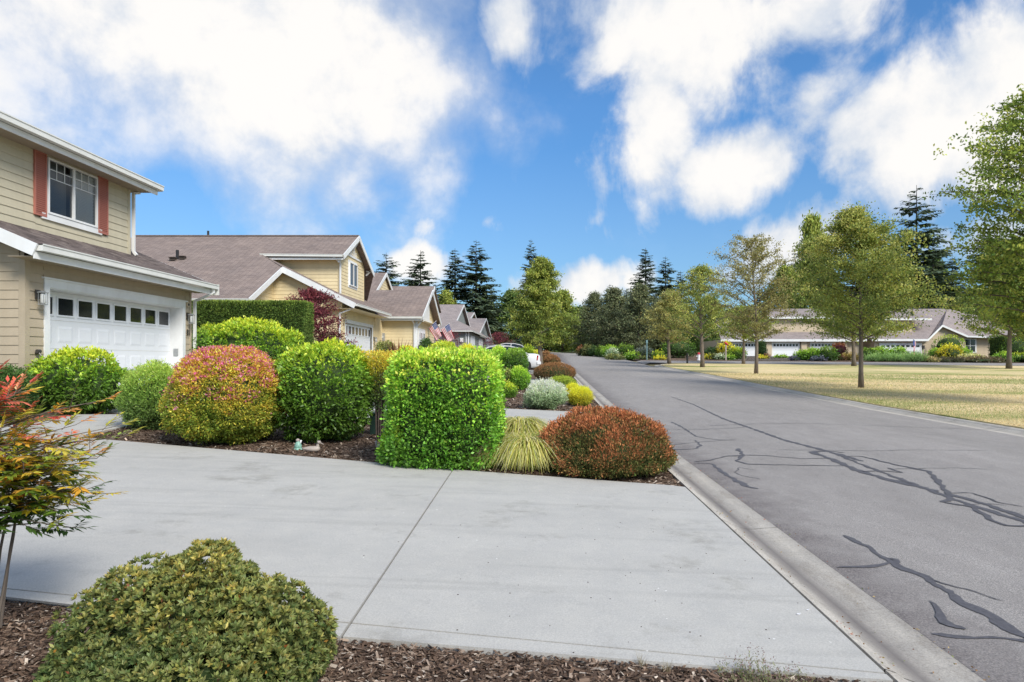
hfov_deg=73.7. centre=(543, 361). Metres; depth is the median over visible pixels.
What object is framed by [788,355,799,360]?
shrub
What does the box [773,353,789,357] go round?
shrub
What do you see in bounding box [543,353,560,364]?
heather mound
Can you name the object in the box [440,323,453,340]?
flag
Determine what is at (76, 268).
house
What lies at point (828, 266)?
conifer
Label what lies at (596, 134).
sky
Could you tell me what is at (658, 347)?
bushy tree
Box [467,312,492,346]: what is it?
house
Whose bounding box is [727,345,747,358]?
shrub
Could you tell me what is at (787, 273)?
bushy tree
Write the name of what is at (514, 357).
rounded shrub
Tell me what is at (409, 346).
rounded shrub
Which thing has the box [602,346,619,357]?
shrub
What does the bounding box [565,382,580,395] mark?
gold thread shrub
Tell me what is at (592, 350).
shrub
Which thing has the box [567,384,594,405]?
gold thread shrub
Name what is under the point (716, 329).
bushy tree
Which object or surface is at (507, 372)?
round shrub
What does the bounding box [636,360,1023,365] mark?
side lane
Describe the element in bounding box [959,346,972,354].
shrub
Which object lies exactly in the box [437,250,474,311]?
conifer
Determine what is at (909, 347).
garage door
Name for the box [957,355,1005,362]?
shrub
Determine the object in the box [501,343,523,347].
parked car
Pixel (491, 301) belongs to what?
conifer
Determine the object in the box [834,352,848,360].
shrub
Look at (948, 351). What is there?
shrub
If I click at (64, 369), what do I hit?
rhododendron
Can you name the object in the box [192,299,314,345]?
clipped hedge
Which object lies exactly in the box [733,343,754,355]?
garage door
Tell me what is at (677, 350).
shrub
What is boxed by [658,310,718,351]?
bushy tree
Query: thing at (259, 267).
house
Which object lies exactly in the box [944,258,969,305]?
conifer
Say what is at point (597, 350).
shrub
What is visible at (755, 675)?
catmint
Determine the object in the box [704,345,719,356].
shrub
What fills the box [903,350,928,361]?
lavender
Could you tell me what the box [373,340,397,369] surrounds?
rounded shrub
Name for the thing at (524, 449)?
fountain grass
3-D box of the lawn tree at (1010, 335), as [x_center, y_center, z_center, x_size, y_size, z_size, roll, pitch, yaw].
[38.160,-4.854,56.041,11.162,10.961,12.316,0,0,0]
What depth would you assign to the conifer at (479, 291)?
109.71 m
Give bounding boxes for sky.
[0,0,1023,349]
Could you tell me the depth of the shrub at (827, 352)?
71.89 m
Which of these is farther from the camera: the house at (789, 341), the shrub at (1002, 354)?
the house at (789, 341)
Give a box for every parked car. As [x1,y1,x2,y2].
[486,345,540,370]
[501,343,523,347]
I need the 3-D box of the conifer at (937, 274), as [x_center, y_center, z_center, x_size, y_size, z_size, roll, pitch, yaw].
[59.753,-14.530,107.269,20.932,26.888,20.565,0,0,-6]
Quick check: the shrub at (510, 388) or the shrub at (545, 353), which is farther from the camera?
the shrub at (545, 353)
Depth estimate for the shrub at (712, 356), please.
72.71 m
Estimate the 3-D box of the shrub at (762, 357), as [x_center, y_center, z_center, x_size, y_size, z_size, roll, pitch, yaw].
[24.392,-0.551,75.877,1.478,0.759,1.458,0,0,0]
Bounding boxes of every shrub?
[0,363,41,419]
[111,358,175,430]
[192,326,213,354]
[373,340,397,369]
[397,344,420,371]
[417,336,432,363]
[428,340,457,364]
[459,342,475,365]
[474,346,489,375]
[490,344,506,369]
[502,347,528,369]
[503,366,511,383]
[504,379,518,397]
[508,365,531,389]
[522,376,568,409]
[523,343,534,368]
[542,350,550,356]
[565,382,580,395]
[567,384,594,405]
[576,344,584,355]
[581,343,590,355]
[588,344,596,356]
[594,345,604,356]
[600,344,615,357]
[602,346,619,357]
[604,352,625,359]
[615,341,633,355]
[623,350,640,359]
[634,345,654,358]
[636,353,648,359]
[650,348,666,358]
[653,353,666,359]
[660,337,696,357]
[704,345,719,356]
[707,353,715,359]
[714,352,724,359]
[715,340,735,355]
[724,353,736,359]
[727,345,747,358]
[758,340,767,355]
[758,354,769,358]
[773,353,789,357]
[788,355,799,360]
[792,349,804,359]
[800,346,819,359]
[809,355,828,360]
[816,345,840,360]
[831,341,848,354]
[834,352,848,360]
[842,352,858,360]
[857,347,873,359]
[871,345,893,354]
[889,345,910,356]
[921,355,942,361]
[925,347,940,358]
[930,333,967,350]
[932,356,964,362]
[934,342,963,358]
[954,352,984,358]
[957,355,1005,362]
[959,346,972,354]
[992,350,1014,362]
[996,334,1023,354]
[1012,351,1023,362]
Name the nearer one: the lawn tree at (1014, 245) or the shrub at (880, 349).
the lawn tree at (1014, 245)
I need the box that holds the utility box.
[370,412,386,434]
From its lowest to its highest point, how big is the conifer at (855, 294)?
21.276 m
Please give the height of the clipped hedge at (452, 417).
1.700 m
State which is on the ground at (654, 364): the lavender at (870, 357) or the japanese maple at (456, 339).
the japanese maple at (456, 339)
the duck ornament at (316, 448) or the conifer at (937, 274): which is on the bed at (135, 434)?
the duck ornament at (316, 448)
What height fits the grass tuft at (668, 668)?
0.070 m
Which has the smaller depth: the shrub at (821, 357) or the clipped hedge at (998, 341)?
the shrub at (821, 357)
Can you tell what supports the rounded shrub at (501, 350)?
on the third bed
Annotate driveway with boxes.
[0,424,892,681]
[95,403,570,425]
[732,356,810,360]
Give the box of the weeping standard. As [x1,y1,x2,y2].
[833,345,846,352]
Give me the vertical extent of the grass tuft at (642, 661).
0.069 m
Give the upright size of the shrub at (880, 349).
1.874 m
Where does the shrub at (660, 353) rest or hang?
on the lane bed at (693, 358)
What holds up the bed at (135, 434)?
on the ground at (654, 364)
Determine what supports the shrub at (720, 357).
on the lane bed at (693, 358)
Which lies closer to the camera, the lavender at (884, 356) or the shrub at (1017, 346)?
the lavender at (884, 356)
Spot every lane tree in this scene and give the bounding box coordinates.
[711,305,782,363]
[807,294,907,365]
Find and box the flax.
[384,338,409,351]
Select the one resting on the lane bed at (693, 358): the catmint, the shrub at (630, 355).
the shrub at (630, 355)
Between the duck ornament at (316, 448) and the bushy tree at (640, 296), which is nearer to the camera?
the duck ornament at (316, 448)
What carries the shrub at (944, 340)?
on the lane bed at (693, 358)
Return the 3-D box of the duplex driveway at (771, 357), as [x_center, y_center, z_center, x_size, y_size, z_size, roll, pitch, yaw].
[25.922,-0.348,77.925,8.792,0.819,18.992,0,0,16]
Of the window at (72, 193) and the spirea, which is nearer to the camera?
the spirea
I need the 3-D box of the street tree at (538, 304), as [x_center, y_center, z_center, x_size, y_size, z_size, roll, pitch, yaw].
[-0.098,-3.136,44.528,4.480,7.589,5.233,0,0,40]
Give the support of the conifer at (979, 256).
on the ground at (654, 364)
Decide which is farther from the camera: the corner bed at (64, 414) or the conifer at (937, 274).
the conifer at (937, 274)
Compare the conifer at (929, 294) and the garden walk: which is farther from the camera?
the conifer at (929, 294)
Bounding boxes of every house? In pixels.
[0,110,218,411]
[136,231,391,352]
[367,273,441,349]
[434,304,488,347]
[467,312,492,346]
[703,309,866,355]
[858,309,1015,356]
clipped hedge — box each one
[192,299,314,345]
[380,341,508,470]
[988,335,1020,356]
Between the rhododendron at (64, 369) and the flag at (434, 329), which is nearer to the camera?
the rhododendron at (64, 369)
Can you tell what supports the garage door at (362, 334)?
in the house at (259, 267)
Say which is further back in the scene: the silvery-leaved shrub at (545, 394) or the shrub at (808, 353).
the shrub at (808, 353)
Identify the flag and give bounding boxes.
[427,321,441,339]
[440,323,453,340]
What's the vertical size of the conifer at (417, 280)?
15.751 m
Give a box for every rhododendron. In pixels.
[23,344,134,414]
[192,315,303,366]
[269,336,376,442]
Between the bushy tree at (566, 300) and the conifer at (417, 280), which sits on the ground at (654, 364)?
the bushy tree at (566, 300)
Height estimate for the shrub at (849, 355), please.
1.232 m
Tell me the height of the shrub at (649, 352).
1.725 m
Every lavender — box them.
[863,351,884,361]
[874,350,894,361]
[886,350,914,361]
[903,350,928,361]
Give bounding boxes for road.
[551,353,1023,681]
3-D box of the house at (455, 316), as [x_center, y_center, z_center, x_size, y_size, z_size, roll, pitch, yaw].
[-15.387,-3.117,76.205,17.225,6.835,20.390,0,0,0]
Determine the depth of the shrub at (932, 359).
70.24 m
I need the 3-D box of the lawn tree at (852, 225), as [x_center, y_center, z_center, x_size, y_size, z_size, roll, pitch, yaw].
[13.230,-2.783,28.721,7.054,7.847,7.466,0,0,0]
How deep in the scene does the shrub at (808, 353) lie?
72.51 m
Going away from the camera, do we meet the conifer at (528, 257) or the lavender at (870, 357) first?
the lavender at (870, 357)
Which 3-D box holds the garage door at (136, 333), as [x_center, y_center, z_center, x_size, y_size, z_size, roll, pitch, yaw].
[-10.504,-0.290,16.590,0.072,2.420,5.160,0,0,0]
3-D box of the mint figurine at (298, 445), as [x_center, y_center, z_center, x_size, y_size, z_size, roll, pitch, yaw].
[-3.591,1.205,10.005,0.131,0.159,0.133,0,0,0]
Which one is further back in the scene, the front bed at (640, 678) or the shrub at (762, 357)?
the shrub at (762, 357)
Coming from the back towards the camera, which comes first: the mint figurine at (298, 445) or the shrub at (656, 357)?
the shrub at (656, 357)
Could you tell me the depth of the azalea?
2.85 m
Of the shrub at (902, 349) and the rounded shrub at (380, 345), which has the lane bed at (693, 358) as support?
the shrub at (902, 349)
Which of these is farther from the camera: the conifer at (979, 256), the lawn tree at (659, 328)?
the conifer at (979, 256)
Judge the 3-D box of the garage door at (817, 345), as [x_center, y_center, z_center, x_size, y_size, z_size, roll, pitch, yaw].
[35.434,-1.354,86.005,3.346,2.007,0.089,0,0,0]
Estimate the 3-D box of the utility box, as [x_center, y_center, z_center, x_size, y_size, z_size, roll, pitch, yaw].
[-2.845,1.099,12.139,0.430,0.420,0.390,0,0,0]
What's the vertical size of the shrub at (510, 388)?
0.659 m
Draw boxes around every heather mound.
[533,361,575,379]
[537,403,678,479]
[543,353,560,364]
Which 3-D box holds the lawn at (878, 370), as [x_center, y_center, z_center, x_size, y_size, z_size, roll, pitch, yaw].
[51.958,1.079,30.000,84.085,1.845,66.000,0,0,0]
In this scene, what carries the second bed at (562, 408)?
on the ground at (654, 364)
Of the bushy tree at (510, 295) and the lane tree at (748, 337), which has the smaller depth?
the lane tree at (748, 337)
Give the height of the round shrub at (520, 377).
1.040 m
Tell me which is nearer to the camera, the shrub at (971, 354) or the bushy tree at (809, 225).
the shrub at (971, 354)
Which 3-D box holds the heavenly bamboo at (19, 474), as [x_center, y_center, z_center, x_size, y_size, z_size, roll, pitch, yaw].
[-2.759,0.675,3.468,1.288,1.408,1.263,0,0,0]
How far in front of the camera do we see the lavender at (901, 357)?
70.40 m
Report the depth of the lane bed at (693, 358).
71.09 m
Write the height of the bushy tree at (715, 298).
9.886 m
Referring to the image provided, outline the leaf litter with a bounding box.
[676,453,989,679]
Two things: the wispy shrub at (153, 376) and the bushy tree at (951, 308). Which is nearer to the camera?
the wispy shrub at (153, 376)
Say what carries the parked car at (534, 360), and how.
on the car driveway
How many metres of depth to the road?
8.15 m
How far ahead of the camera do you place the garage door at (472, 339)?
72.05 m
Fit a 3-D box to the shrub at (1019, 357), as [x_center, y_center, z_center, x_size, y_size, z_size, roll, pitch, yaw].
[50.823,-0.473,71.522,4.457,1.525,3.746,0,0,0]
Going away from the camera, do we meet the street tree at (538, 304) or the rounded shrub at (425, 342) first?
the rounded shrub at (425, 342)
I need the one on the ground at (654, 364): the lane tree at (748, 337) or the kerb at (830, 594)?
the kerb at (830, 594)
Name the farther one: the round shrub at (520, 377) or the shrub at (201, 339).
the round shrub at (520, 377)
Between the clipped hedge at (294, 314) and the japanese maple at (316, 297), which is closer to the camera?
the clipped hedge at (294, 314)
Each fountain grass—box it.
[466,431,565,473]
[487,416,552,442]
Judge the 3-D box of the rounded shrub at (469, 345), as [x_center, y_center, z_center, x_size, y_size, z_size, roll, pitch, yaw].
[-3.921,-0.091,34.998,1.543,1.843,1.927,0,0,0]
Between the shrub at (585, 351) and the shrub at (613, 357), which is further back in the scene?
the shrub at (585, 351)
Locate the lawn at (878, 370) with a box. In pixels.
[661,364,1023,428]
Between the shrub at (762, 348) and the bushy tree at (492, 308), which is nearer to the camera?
the shrub at (762, 348)
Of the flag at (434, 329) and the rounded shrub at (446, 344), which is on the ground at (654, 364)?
the rounded shrub at (446, 344)
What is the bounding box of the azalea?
[31,537,338,681]
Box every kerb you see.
[561,361,985,681]
[655,363,1023,436]
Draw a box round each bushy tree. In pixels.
[438,287,457,303]
[468,297,510,336]
[491,288,536,342]
[534,327,572,350]
[543,288,584,352]
[564,305,598,352]
[567,290,613,350]
[581,286,643,347]
[602,282,670,349]
[637,298,666,351]
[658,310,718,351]
[692,297,725,347]
[708,308,733,339]
[752,264,810,313]
[787,207,842,308]
[926,258,947,286]
[947,296,978,314]
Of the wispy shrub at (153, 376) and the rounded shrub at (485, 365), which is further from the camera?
the rounded shrub at (485, 365)
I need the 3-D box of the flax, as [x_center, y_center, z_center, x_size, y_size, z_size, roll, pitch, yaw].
[-6.821,-0.247,32.024,1.354,1.894,1.300,0,0,0]
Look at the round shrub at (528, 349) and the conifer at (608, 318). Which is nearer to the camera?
the round shrub at (528, 349)
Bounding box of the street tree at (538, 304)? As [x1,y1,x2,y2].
[504,255,581,364]
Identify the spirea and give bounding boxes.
[156,344,286,445]
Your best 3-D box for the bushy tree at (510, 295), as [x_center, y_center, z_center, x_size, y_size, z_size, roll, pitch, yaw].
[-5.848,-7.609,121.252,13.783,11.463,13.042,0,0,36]
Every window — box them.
[47,157,97,227]
[349,262,357,287]
[965,338,976,352]
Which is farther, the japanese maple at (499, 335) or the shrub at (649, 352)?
the shrub at (649, 352)
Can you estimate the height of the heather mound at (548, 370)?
1.032 m
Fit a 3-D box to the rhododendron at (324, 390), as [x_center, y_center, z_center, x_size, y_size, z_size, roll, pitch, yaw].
[-3.559,0.456,11.087,1.693,1.749,1.931,0,0,0]
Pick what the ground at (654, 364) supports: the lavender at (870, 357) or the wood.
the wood
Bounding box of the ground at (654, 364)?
[564,352,1004,681]
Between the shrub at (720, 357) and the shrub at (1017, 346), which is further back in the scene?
the shrub at (1017, 346)
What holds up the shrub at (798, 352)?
on the lane bed at (693, 358)
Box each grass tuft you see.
[636,653,647,667]
[662,660,672,672]
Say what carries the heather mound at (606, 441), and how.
on the bed at (135, 434)
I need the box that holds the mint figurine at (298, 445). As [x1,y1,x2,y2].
[294,439,301,449]
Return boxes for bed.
[0,411,108,424]
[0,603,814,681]
[85,412,682,486]
[375,380,599,410]
[631,355,1023,362]
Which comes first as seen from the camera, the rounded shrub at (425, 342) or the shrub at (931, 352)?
the rounded shrub at (425, 342)
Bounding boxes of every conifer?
[374,254,403,285]
[402,250,442,300]
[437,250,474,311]
[452,241,512,343]
[487,289,510,343]
[505,241,547,348]
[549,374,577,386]
[594,284,631,346]
[623,249,663,345]
[651,256,684,351]
[675,272,693,312]
[787,244,857,307]
[832,225,930,309]
[863,185,961,309]
[912,274,947,308]
[919,246,987,308]
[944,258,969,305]
[966,226,1016,314]
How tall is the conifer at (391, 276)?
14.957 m
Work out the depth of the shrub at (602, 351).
78.65 m
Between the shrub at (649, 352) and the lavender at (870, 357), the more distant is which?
the shrub at (649, 352)
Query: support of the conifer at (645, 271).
on the ground at (654, 364)
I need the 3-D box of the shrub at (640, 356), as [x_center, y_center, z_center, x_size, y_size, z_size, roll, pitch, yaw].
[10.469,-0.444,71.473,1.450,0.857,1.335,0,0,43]
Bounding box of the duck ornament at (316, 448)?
[302,441,323,451]
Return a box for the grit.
[363,506,792,662]
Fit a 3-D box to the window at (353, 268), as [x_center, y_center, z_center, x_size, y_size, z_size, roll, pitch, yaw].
[-10.247,-4.681,36.880,0.085,1.242,1.517,0,0,0]
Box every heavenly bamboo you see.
[0,358,145,627]
[359,349,400,440]
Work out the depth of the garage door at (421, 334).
42.29 m
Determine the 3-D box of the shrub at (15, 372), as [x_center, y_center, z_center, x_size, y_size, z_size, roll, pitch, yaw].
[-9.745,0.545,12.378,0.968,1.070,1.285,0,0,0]
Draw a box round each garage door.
[50,291,169,390]
[346,323,369,352]
[419,331,424,349]
[470,335,482,347]
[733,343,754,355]
[773,343,797,355]
[811,343,834,349]
[881,344,919,354]
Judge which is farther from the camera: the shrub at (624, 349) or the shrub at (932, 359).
the shrub at (624, 349)
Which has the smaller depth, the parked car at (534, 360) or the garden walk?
the garden walk
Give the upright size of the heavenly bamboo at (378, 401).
1.554 m
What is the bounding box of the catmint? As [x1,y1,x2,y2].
[714,642,817,681]
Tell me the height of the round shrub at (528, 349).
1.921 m
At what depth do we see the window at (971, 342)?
87.84 m
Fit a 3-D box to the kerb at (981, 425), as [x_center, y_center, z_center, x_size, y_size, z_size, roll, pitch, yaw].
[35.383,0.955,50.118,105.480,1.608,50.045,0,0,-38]
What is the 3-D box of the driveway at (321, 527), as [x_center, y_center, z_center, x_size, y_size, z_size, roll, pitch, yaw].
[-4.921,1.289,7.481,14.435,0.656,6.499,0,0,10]
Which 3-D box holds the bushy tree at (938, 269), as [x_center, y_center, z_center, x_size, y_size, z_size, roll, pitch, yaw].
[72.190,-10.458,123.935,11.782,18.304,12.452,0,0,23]
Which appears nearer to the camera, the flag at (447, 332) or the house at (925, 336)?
the flag at (447, 332)
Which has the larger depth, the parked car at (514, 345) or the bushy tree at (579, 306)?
the bushy tree at (579, 306)
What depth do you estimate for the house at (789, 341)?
85.97 m
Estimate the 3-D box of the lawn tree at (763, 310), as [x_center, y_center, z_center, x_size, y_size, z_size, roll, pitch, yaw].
[12.537,-3.675,41.682,6.442,8.930,6.258,0,0,-26]
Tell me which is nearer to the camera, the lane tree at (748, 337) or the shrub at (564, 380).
the shrub at (564, 380)
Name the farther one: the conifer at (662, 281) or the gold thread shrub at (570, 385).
the conifer at (662, 281)
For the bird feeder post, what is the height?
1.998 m
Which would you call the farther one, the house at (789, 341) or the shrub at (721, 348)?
the house at (789, 341)
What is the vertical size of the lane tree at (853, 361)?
6.424 m
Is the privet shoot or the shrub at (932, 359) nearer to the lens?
the privet shoot
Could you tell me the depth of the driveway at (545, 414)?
16.68 m
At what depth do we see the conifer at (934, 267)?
116.17 m
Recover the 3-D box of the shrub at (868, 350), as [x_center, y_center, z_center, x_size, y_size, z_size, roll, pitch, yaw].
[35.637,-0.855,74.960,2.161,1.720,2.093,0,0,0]
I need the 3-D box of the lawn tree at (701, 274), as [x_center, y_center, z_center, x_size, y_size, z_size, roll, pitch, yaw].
[12.545,-3.658,54.459,7.880,8.280,6.701,0,0,-30]
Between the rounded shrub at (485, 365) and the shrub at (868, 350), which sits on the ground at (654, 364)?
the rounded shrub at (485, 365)
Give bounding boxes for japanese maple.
[284,286,361,351]
[434,332,464,347]
[477,331,514,349]
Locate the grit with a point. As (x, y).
(610, 598)
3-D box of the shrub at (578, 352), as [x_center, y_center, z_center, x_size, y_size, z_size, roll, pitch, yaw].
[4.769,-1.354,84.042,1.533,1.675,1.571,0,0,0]
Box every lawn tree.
[634,289,699,363]
[661,262,753,366]
[692,230,809,373]
[779,201,974,387]
[909,83,1023,346]
[934,234,1023,368]
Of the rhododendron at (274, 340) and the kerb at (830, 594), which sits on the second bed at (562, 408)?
the rhododendron at (274, 340)
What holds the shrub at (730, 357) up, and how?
on the lane bed at (693, 358)
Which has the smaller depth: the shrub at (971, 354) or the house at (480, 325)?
the shrub at (971, 354)
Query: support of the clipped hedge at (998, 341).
on the lane bed at (693, 358)
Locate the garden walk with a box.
[32,414,130,436]
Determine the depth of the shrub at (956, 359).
69.86 m
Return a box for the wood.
[513,315,712,351]
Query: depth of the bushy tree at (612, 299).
102.84 m
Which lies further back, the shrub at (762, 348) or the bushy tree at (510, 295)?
the bushy tree at (510, 295)
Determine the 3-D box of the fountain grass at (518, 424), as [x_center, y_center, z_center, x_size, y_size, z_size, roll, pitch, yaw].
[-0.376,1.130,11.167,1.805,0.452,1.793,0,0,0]
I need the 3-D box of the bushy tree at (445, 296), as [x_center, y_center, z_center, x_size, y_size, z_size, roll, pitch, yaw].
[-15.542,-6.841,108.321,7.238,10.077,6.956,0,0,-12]
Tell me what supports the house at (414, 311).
on the ground at (654, 364)
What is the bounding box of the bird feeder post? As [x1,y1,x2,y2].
[724,342,727,359]
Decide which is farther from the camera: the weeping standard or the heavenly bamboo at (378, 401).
the weeping standard
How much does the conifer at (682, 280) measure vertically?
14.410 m
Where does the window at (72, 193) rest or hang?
in the house at (76, 268)
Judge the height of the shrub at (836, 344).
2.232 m
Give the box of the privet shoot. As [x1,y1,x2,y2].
[374,423,413,465]
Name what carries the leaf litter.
on the kerb at (830, 594)
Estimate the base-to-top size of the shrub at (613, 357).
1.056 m
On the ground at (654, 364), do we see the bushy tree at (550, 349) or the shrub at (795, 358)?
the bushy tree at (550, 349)
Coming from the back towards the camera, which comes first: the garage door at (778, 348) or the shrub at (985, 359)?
the garage door at (778, 348)

